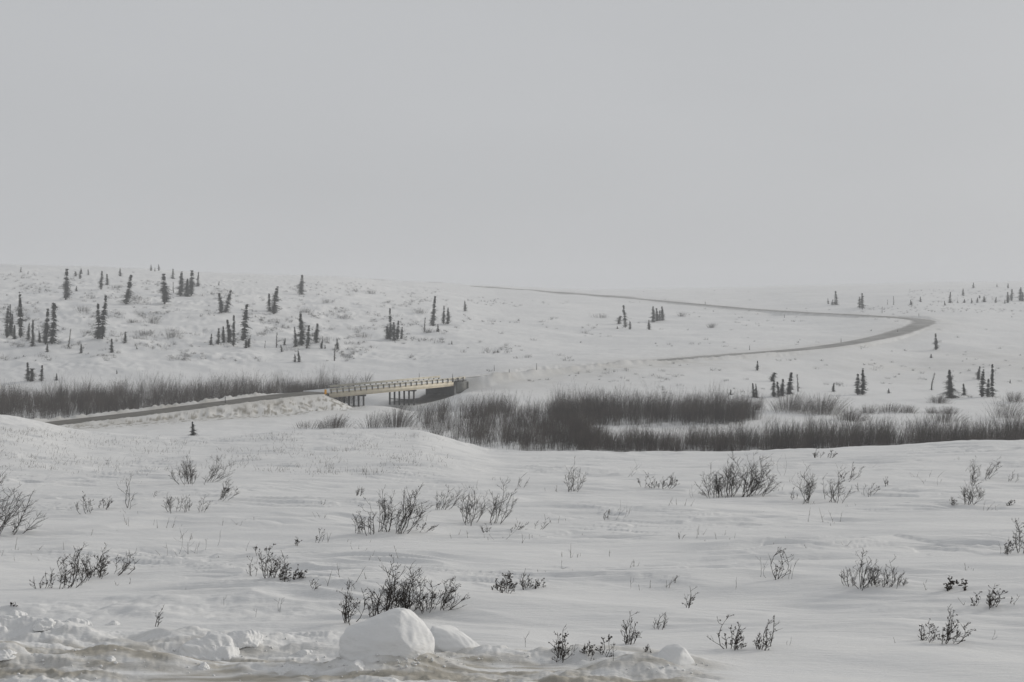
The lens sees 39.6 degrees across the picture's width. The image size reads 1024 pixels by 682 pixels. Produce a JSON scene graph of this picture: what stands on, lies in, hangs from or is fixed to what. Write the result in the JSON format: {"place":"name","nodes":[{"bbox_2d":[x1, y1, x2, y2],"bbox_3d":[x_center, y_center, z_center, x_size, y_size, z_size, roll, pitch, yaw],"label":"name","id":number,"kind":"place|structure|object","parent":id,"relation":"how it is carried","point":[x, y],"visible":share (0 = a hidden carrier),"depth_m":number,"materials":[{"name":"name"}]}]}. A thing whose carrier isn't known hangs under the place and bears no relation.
{"place":"outdoors","nodes":[
{"label":"outdoors","id":0,"kind":"place"},
{"bbox_2d":[45,392,323,424],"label":"road","id":1,"kind":"structure","parent":0,"point":[175,409],"depth_m":304.37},
{"bbox_2d":[0,264,1023,681],"bbox_3d":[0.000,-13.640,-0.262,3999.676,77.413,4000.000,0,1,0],"label":"ground","id":2,"kind":"structure","parent":0,"point":[920,526],"depth_m":36.95,"materials":[{"name":"snow"}]},
{"bbox_2d":[3,306,10,337],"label":"spruce tree","id":3,"kind":"object","parent":2,"relation":"on","point":[7,321],"visible":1,"depth_m":471.94,"materials":[{"name":"grey plant"}]},
{"bbox_2d":[0,649,16,660],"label":"snow chunk","id":4,"kind":"object","parent":2,"relation":"on","point":[6,654],"visible":0.99,"depth_m":11.27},
{"bbox_2d":[0,610,27,618],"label":"snow chunk","id":5,"kind":"object","parent":2,"relation":"on","point":[14,614],"visible":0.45,"depth_m":14.97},
{"bbox_2d":[0,468,36,533],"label":"birch shrub","id":6,"kind":"object","parent":2,"relation":"on","point":[9,514],"visible":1,"depth_m":26.03,"materials":[{"name":"grey plant"}]},
{"bbox_2d":[13,292,25,337],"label":"spruce tree","id":7,"kind":"object","parent":2,"relation":"on","point":[20,320],"visible":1,"depth_m":472.49,"materials":[{"name":"grey plant"}]},
{"bbox_2d":[9,501,48,534],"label":"birch shrub","id":8,"kind":"object","parent":2,"relation":"on","point":[26,521],"visible":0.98,"depth_m":26.16,"materials":[{"name":"grey plant"}]},
{"bbox_2d":[29,568,56,587],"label":"birch shrub","id":9,"kind":"object","parent":2,"relation":"on","point":[47,581],"visible":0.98,"depth_m":18.08,"materials":[{"name":"grey plant"}]},
{"bbox_2d":[32,617,55,630],"bbox_3d":[-4.201,2.541,12.796,0.243,0.106,0.326,0,1,0],"label":"snow chunk","id":10,"kind":"object","parent":2,"relation":"on","point":[44,624],"visible":0.96,"depth_m":12.70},
{"bbox_2d":[40,309,50,344],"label":"spruce tree","id":11,"kind":"object","parent":2,"relation":"on","point":[46,329],"visible":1,"depth_m":461.11,"materials":[{"name":"grey plant"}]},
{"bbox_2d":[44,302,62,344],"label":"spruce tree","id":12,"kind":"object","parent":2,"relation":"on","point":[54,325],"visible":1,"depth_m":460.09,"materials":[{"name":"grey plant"}]},
{"bbox_2d":[60,269,73,299],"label":"spruce tree","id":13,"kind":"object","parent":2,"relation":"on","point":[66,289],"visible":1,"depth_m":602.02,"materials":[{"name":"grey plant"}]},
{"bbox_2d":[57,542,87,588],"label":"birch shrub","id":14,"kind":"object","parent":2,"relation":"on","point":[71,563],"visible":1,"depth_m":18.03,"materials":[{"name":"grey plant"}]},
{"bbox_2d":[65,617,91,625],"bbox_3d":[-3.988,2.570,13.012,0.250,0.088,0.274,1,1,33],"label":"snow chunk","id":15,"kind":"object","parent":2,"relation":"on","point":[82,621],"visible":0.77,"depth_m":12.98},
{"bbox_2d":[73,554,99,582],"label":"birch shrub","id":16,"kind":"object","parent":2,"relation":"on","point":[88,573],"visible":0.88,"depth_m":19.04,"materials":[{"name":"grey plant"}]},
{"bbox_2d":[80,543,109,578],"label":"birch shrub","id":17,"kind":"object","parent":2,"relation":"on","point":[103,565],"visible":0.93,"depth_m":19.50,"materials":[{"name":"grey plant"}]},
{"bbox_2d":[88,303,101,338],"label":"spruce tree","id":18,"kind":"object","parent":2,"relation":"on","point":[96,336],"visible":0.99,"depth_m":469.10,"materials":[{"name":"grey plant"}]},
{"bbox_2d":[96,295,108,338],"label":"spruce tree","id":19,"kind":"object","parent":2,"relation":"on","point":[102,327],"visible":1,"depth_m":468.54,"materials":[{"name":"grey plant"}]},
{"bbox_2d":[117,275,134,303],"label":"spruce tree","id":20,"kind":"object","parent":2,"relation":"on","point":[127,295],"visible":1,"depth_m":588.00,"materials":[{"name":"grey plant"}]},
{"bbox_2d":[113,549,138,575],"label":"birch shrub","id":21,"kind":"object","parent":2,"relation":"on","point":[124,568],"visible":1,"depth_m":19.84,"materials":[{"name":"grey plant"}]},
{"bbox_2d":[157,274,173,303],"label":"spruce tree","id":22,"kind":"object","parent":2,"relation":"on","point":[164,297],"visible":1,"depth_m":591.91,"materials":[{"name":"grey plant"}]},
{"bbox_2d":[161,492,184,513],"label":"birch shrub","id":23,"kind":"object","parent":2,"relation":"on","point":[169,503],"visible":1,"depth_m":29.67,"materials":[{"name":"grey plant"}]},
{"bbox_2d":[173,271,184,295],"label":"spruce tree","id":24,"kind":"object","parent":2,"relation":"on","point":[181,284],"visible":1,"depth_m":654.51,"materials":[{"name":"grey plant"}]},
{"bbox_2d":[0,363,362,418],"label":"willow thicket","id":25,"kind":"object","parent":2,"relation":"on","point":[104,401],"visible":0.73,"depth_m":340.00,"materials":[{"name":"plant"}]},
{"bbox_2d":[168,456,198,483],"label":"birch shrub","id":26,"kind":"object","parent":2,"relation":"on","point":[191,475],"visible":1,"depth_m":40.81,"materials":[{"name":"grey plant"}]},
{"bbox_2d":[179,279,191,296],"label":"spruce tree","id":27,"kind":"object","parent":2,"relation":"on","point":[187,292],"visible":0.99,"depth_m":651.57,"materials":[{"name":"grey plant"}]},
{"bbox_2d":[185,270,196,294],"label":"spruce tree","id":28,"kind":"object","parent":2,"relation":"on","point":[192,283],"visible":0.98,"depth_m":656.93,"materials":[{"name":"grey plant"}]},
{"bbox_2d":[178,631,240,660],"bbox_3d":[-2.617,2.663,12.423,0.626,0.223,0.624,0,1,0],"label":"snow chunk","id":29,"kind":"object","parent":2,"relation":"on","point":[214,645],"visible":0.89,"depth_m":12.26,"materials":[{"name":"snow"}]},
{"bbox_2d":[203,455,234,481],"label":"birch shrub","id":30,"kind":"object","parent":2,"relation":"on","point":[213,471],"visible":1,"depth_m":41.74,"materials":[{"name":"grey plant"}]},
{"bbox_2d":[223,290,232,312],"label":"spruce tree","id":31,"kind":"object","parent":2,"relation":"on","point":[227,306],"visible":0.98,"depth_m":567.46,"materials":[{"name":"grey plant"}]},
{"bbox_2d":[219,476,237,500],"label":"birch shrub","id":32,"kind":"object","parent":2,"relation":"on","point":[227,490],"visible":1,"depth_m":31.53,"materials":[{"name":"grey plant"}]},
{"bbox_2d":[229,315,236,345],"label":"spruce tree","id":33,"kind":"object","parent":2,"relation":"on","point":[233,334],"visible":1,"depth_m":471.20,"materials":[{"name":"grey plant"}]},
{"bbox_2d":[236,304,251,340],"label":"spruce tree","id":34,"kind":"object","parent":2,"relation":"on","point":[244,329],"visible":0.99,"depth_m":483.21,"materials":[{"name":"grey plant"}]},
{"bbox_2d":[229,629,262,648],"bbox_3d":[-2.377,2.631,12.603,0.343,0.143,0.388,0,1,0],"label":"snow chunk","id":35,"kind":"object","parent":2,"relation":"on","point":[248,638],"visible":0.87,"depth_m":12.52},
{"bbox_2d":[258,543,280,577],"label":"birch shrub","id":36,"kind":"object","parent":2,"relation":"on","point":[268,560],"visible":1,"depth_m":17.18,"materials":[{"name":"grey plant"}]},
{"bbox_2d":[270,286,281,313],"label":"spruce tree","id":37,"kind":"object","parent":2,"relation":"on","point":[274,303],"visible":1,"depth_m":580.00,"materials":[{"name":"grey plant"}]},
{"bbox_2d":[265,551,291,577],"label":"birch shrub","id":38,"kind":"object","parent":2,"relation":"on","point":[277,564],"visible":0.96,"depth_m":17.14,"materials":[{"name":"grey plant"}]},
{"bbox_2d":[275,663,294,674],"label":"snow chunk","id":39,"kind":"object","parent":2,"relation":"on","point":[285,668],"visible":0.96,"depth_m":11.21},
{"bbox_2d":[279,564,291,580],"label":"birch shrub","id":40,"kind":"object","parent":2,"relation":"on","point":[281,577],"visible":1,"depth_m":16.98,"materials":[{"name":"grey plant"}]},
{"bbox_2d":[293,312,306,345],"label":"spruce tree","id":41,"kind":"object","parent":2,"relation":"on","point":[301,333],"visible":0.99,"depth_m":478.51,"materials":[{"name":"grey plant"}]},
{"bbox_2d":[0,271,601,361],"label":"frosted scrub","id":42,"kind":"object","parent":2,"relation":"on","point":[183,356],"visible":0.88,"depth_m":535.57,"materials":[{"name":"plant"}]},
{"bbox_2d":[317,413,355,428],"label":"willow bush","id":43,"kind":"object","parent":2,"relation":"on","point":[336,423],"visible":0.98,"depth_m":274.22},
{"bbox_2d":[345,659,364,671],"bbox_3d":[-1.227,2.575,11.181,0.222,0.128,0.277,0,1,0],"label":"snow chunk","id":44,"kind":"object","parent":2,"relation":"on","point":[358,665],"visible":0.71,"depth_m":11.13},
{"bbox_2d":[339,578,372,624],"bbox_3d":[-1.629,2.669,14.494,0.355,0.512,0.437,0,1,21],"label":"birch shrub","id":45,"kind":"object","parent":2,"relation":"on","point":[344,613],"visible":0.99,"depth_m":14.46,"materials":[{"name":"grey plant"}]},
{"bbox_2d":[359,498,375,535],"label":"birch shrub","id":46,"kind":"object","parent":2,"relation":"on","point":[370,518],"visible":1,"depth_m":25.35,"materials":[{"name":"grey plant"}]},
{"bbox_2d":[355,410,391,427],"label":"willow bush","id":47,"kind":"object","parent":2,"relation":"on","point":[375,424],"visible":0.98,"depth_m":273.79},
{"bbox_2d":[367,588,382,616],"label":"birch shrub","id":48,"kind":"object","parent":2,"relation":"on","point":[373,608],"visible":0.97,"depth_m":15.06,"materials":[{"name":"grey plant"}]},
{"bbox_2d":[17,636,732,681],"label":"snow crumbs","id":49,"kind":"object","parent":2,"relation":"on","point":[376,654],"visible":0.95,"depth_m":11.33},
{"bbox_2d":[376,487,392,531],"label":"birch shrub","id":50,"kind":"object","parent":2,"relation":"on","point":[382,505],"visible":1,"depth_m":25.67,"materials":[{"name":"grey plant"}]},
{"bbox_2d":[303,376,468,406],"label":"road bridge","id":51,"kind":"structure","parent":2,"relation":"on","point":[441,386],"depth_m":352.82,"materials":[{"name":"concrete"}]},
{"bbox_2d":[338,607,434,660],"bbox_3d":[-1.019,2.401,11.792,0.771,0.383,0.915,0,1,0],"label":"snow chunk","id":52,"kind":"object","parent":2,"relation":"on","point":[404,632],"visible":0.98,"depth_m":11.45,"materials":[{"name":"snow"}]},
{"bbox_2d":[377,490,402,531],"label":"birch shrub","id":53,"kind":"object","parent":2,"relation":"on","point":[389,515],"visible":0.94,"depth_m":25.64,"materials":[{"name":"grey plant"}]},
{"bbox_2d":[385,308,396,339],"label":"spruce tree","id":54,"kind":"object","parent":2,"relation":"on","point":[390,336],"visible":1,"depth_m":516.62,"materials":[{"name":"grey plant"}]},
{"bbox_2d":[373,553,410,614],"bbox_3d":[-1.295,2.629,15.217,0.440,0.752,0.547,0,1,0],"label":"birch shrub","id":55,"kind":"object","parent":2,"relation":"on","point":[391,591],"visible":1,"depth_m":15.16,"materials":[{"name":"grey plant"}]},
{"bbox_2d":[376,403,419,427],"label":"willow bush","id":56,"kind":"object","parent":2,"relation":"on","point":[398,422],"visible":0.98,"depth_m":275.81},
{"bbox_2d":[393,560,430,611],"bbox_3d":[-1.104,2.699,15.457,0.398,0.632,0.580,0,1,17],"label":"birch shrub","id":57,"kind":"object","parent":2,"relation":"on","point":[409,597],"visible":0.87,"depth_m":15.43,"materials":[{"name":"grey plant"}]},
{"bbox_2d":[394,483,429,533],"bbox_3d":[-1.731,2.994,25.437,0.877,0.967,0.529,-1,1,-29],"label":"birch shrub","id":58,"kind":"object","parent":2,"relation":"on","point":[410,509],"visible":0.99,"depth_m":25.32,"materials":[{"name":"grey plant"}]},
{"bbox_2d":[415,578,440,613],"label":"birch shrub","id":59,"kind":"object","parent":2,"relation":"on","point":[426,601],"visible":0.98,"depth_m":15.45,"materials":[{"name":"grey plant"}]},
{"bbox_2d":[429,296,437,325],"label":"spruce tree","id":60,"kind":"object","parent":2,"relation":"on","point":[433,318],"visible":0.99,"depth_m":590.73,"materials":[{"name":"grey plant"}]},
{"bbox_2d":[430,577,470,610],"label":"birch shrub","id":61,"kind":"object","parent":2,"relation":"on","point":[446,600],"visible":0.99,"depth_m":15.48,"materials":[{"name":"grey plant"}]},
{"bbox_2d":[435,485,466,509],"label":"birch shrub","id":62,"kind":"object","parent":2,"relation":"on","point":[444,505],"visible":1,"depth_m":29.67,"materials":[{"name":"grey plant"}]},
{"bbox_2d":[430,625,479,651],"bbox_3d":[-0.510,2.672,12.762,0.506,0.242,0.683,0,1,0],"label":"snow chunk","id":63,"kind":"object","parent":2,"relation":"on","point":[450,638],"visible":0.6,"depth_m":12.54,"materials":[{"name":"snow"}]},
{"bbox_2d":[457,486,493,524],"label":"birch shrub","id":64,"kind":"object","parent":2,"relation":"on","point":[472,507],"visible":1,"depth_m":27.35,"materials":[{"name":"grey plant"}]},
{"bbox_2d":[0,427,996,603],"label":"dry tundra grass","id":65,"kind":"structure","parent":2,"relation":"on","point":[321,473],"depth_m":49.15,"materials":[{"name":"plant"}]},
{"bbox_2d":[486,477,516,524],"bbox_3d":[-0.211,3.099,27.449,0.716,0.962,0.410,0,1,-16],"label":"birch shrub","id":66,"kind":"object","parent":2,"relation":"on","point":[491,512],"visible":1,"depth_m":27.44,"materials":[{"name":"grey plant"}]},
{"bbox_2d":[497,570,517,593],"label":"birch shrub","id":67,"kind":"object","parent":2,"relation":"on","point":[509,582],"visible":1,"depth_m":16.65,"materials":[{"name":"grey plant"}]},
{"bbox_2d":[408,387,618,450],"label":"willow thicket","id":68,"kind":"object","parent":2,"relation":"on","point":[553,427],"visible":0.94,"depth_m":258.88,"materials":[{"name":"plant"}]},
{"bbox_2d":[548,624,574,662],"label":"birch shrub","id":69,"kind":"object","parent":2,"relation":"on","point":[562,648],"visible":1,"depth_m":11.98,"materials":[{"name":"grey plant"}]},
{"bbox_2d":[565,456,586,491],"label":"birch shrub","id":70,"kind":"object","parent":2,"relation":"on","point":[575,478],"visible":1,"depth_m":38.34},
{"bbox_2d":[579,642,594,658],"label":"birch sprig","id":71,"kind":"object","parent":2,"relation":"on","point":[589,651],"visible":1,"depth_m":12.04,"materials":[{"name":"grey plant"}]},
{"bbox_2d":[595,634,613,656],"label":"birch shrub","id":72,"kind":"object","parent":2,"relation":"on","point":[599,650],"visible":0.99,"depth_m":12.06,"materials":[{"name":"grey plant"}]},
{"bbox_2d":[620,611,641,644],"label":"birch shrub","id":73,"kind":"object","parent":2,"relation":"on","point":[629,636],"visible":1,"depth_m":13.28,"materials":[{"name":"grey plant"}]},
{"bbox_2d":[541,380,770,427],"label":"willow thicket","id":74,"kind":"object","parent":2,"relation":"on","point":[658,411],"visible":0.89,"depth_m":294.24,"materials":[{"name":"plant"}]},
{"bbox_2d":[655,644,694,665],"bbox_3d":[1.397,2.663,12.083,0.309,0.185,0.471,1,1,29],"label":"snow chunk","id":75,"kind":"object","parent":2,"relation":"on","point":[677,654],"visible":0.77,"depth_m":11.97,"materials":[{"name":"snow"}]},
{"bbox_2d":[694,462,721,497],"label":"birch shrub","id":76,"kind":"object","parent":2,"relation":"on","point":[713,487],"visible":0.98,"depth_m":36.70,"materials":[{"name":"grey plant"}]},
{"bbox_2d":[707,614,735,648],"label":"birch shrub","id":77,"kind":"object","parent":2,"relation":"on","point":[725,634],"visible":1,"depth_m":12.98,"materials":[{"name":"grey plant"}]},
{"bbox_2d":[709,450,755,497],"bbox_3d":[5.675,3.425,36.819,1.072,1.330,0.876,-1,2,-43],"label":"birch shrub","id":78,"kind":"object","parent":2,"relation":"on","point":[724,482],"visible":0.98,"depth_m":36.79,"materials":[{"name":"grey plant"}]},
{"bbox_2d":[728,622,746,650],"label":"birch shrub","id":79,"kind":"object","parent":2,"relation":"on","point":[737,639],"visible":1,"depth_m":12.95,"materials":[{"name":"grey plant"}]},
{"bbox_2d":[486,289,1023,406],"bbox_3d":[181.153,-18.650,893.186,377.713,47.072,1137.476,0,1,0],"label":"frosted scrub","id":80,"kind":"object","parent":2,"relation":"on","point":[821,359],"visible":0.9,"depth_m":444.98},
{"bbox_2d":[739,449,772,496],"bbox_3d":[6.312,3.411,36.673,0.989,1.346,1.186,0,1,0],"label":"birch shrub","id":81,"kind":"object","parent":2,"relation":"on","point":[752,480],"visible":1,"depth_m":36.77,"materials":[{"name":"grey plant"}]},
{"bbox_2d":[753,628,771,650],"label":"birch shrub","id":82,"kind":"object","parent":2,"relation":"on","point":[760,646],"visible":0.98,"depth_m":12.97,"materials":[{"name":"grey plant"}]},
{"bbox_2d":[750,470,780,496],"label":"birch shrub","id":83,"kind":"object","parent":2,"relation":"on","point":[766,490],"visible":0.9,"depth_m":37.10,"materials":[{"name":"grey plant"}]},
{"bbox_2d":[769,547,792,579],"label":"birch shrub","id":84,"kind":"object","parent":2,"relation":"on","point":[781,551],"visible":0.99,"depth_m":17.72,"materials":[{"name":"grey plant"}]},
{"bbox_2d":[554,404,1023,451],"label":"willow thicket","id":85,"kind":"object","parent":2,"relation":"on","point":[815,440],"visible":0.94,"depth_m":233.53,"materials":[{"name":"plant"}]},
{"bbox_2d":[784,372,795,394],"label":"spruce tree","id":86,"kind":"object","parent":2,"relation":"on","point":[789,387],"visible":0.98,"depth_m":364.84,"materials":[{"name":"grey plant"}]},
{"bbox_2d":[763,390,819,413],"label":"willow bush","id":87,"kind":"object","parent":2,"relation":"on","point":[793,407],"visible":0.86,"depth_m":320.21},
{"bbox_2d":[791,465,816,502],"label":"birch shrub","id":88,"kind":"object","parent":2,"relation":"on","point":[811,487],"visible":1,"depth_m":34.28,"materials":[{"name":"grey plant"}]},
{"bbox_2d":[791,393,863,415],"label":"willow bush","id":89,"kind":"object","parent":2,"relation":"on","point":[827,408],"visible":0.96,"depth_m":313.01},
{"bbox_2d":[820,466,852,502],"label":"birch shrub","id":90,"kind":"object","parent":2,"relation":"on","point":[838,483],"visible":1,"depth_m":34.42,"materials":[{"name":"grey plant"}]},
{"bbox_2d":[828,404,871,421],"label":"willow bush","id":91,"kind":"object","parent":2,"relation":"on","point":[845,415],"visible":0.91,"depth_m":297.06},
{"bbox_2d":[858,368,867,394],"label":"spruce tree","id":92,"kind":"object","parent":2,"relation":"on","point":[863,385],"visible":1,"depth_m":369.28,"materials":[{"name":"grey plant"}]},
{"bbox_2d":[853,551,876,589],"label":"birch shrub","id":93,"kind":"object","parent":2,"relation":"on","point":[865,579],"visible":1,"depth_m":16.89,"materials":[{"name":"grey plant"}]},
{"bbox_2d":[867,560,893,586],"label":"birch shrub","id":94,"kind":"object","parent":2,"relation":"on","point":[874,577],"visible":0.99,"depth_m":16.94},
{"bbox_2d":[872,401,907,412],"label":"willow bush","id":95,"kind":"object","parent":2,"relation":"on","point":[890,408],"visible":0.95,"depth_m":318.23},
{"bbox_2d":[881,555,902,586],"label":"birch shrub","id":96,"kind":"object","parent":2,"relation":"on","point":[894,576],"visible":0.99,"depth_m":16.85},
{"bbox_2d":[918,618,939,642],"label":"birch shrub","id":97,"kind":"object","parent":2,"relation":"on","point":[923,635],"visible":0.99,"depth_m":13.82,"materials":[{"name":"grey plant"}]},
{"bbox_2d":[923,394,955,403],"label":"willow bush","id":98,"kind":"object","parent":2,"relation":"on","point":[940,399],"visible":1,"depth_m":344.54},
{"bbox_2d":[923,405,971,422],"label":"willow bush","id":99,"kind":"object","parent":2,"relation":"on","point":[947,419],"visible":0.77,"depth_m":294.39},
{"bbox_2d":[939,370,960,398],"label":"spruce tree","id":100,"kind":"object","parent":2,"relation":"on","point":[950,392],"visible":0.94,"depth_m":360.84,"materials":[{"name":"grey plant"}]},
{"bbox_2d":[937,606,975,643],"bbox_3d":[4.240,2.744,13.630,0.365,0.419,0.250,-1,1,-38],"label":"birch shrub","id":101,"kind":"object","parent":2,"relation":"on","point":[949,629],"visible":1,"depth_m":13.65,"materials":[{"name":"grey plant"}]},
{"bbox_2d":[959,472,984,504],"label":"birch shrub","id":102,"kind":"object","parent":2,"relation":"on","point":[972,496],"visible":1,"depth_m":32.12,"materials":[{"name":"grey plant"}]},
{"bbox_2d":[977,369,989,396],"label":"spruce tree","id":103,"kind":"object","parent":2,"relation":"on","point":[981,388],"visible":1,"depth_m":361.49,"materials":[{"name":"grey plant"}]},
{"bbox_2d":[988,364,996,396],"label":"spruce tree","id":104,"kind":"object","parent":2,"relation":"on","point":[992,381],"visible":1,"depth_m":362.24,"materials":[{"name":"grey plant"}]},
{"bbox_2d":[986,584,1007,608],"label":"birch shrub","id":105,"kind":"object","parent":2,"relation":"on","point":[990,602],"visible":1,"depth_m":15.61,"materials":[{"name":"grey plant"}]},
{"bbox_2d":[980,395,1023,418],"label":"willow bush","id":106,"kind":"object","parent":2,"relation":"on","point":[1002,409],"visible":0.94,"depth_m":303.49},
{"bbox_2d":[1011,518,1023,552],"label":"birch shrub","id":107,"kind":"object","parent":2,"relation":"on","point":[1019,533],"visible":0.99,"depth_m":21.26,"materials":[{"name":"grey plant"}]},
{"bbox_2d":[0,0,1023,289],"label":"sky","id":108,"kind":"structure","parent":0,"point":[558,144],"materials":[{"name":"grey"}]},
{"bbox_2d":[454,286,931,380],"bbox_3d":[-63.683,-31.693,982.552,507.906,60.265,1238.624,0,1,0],"label":"road","id":109,"kind":"structure","parent":0,"point":[919,323],"depth_m":562.35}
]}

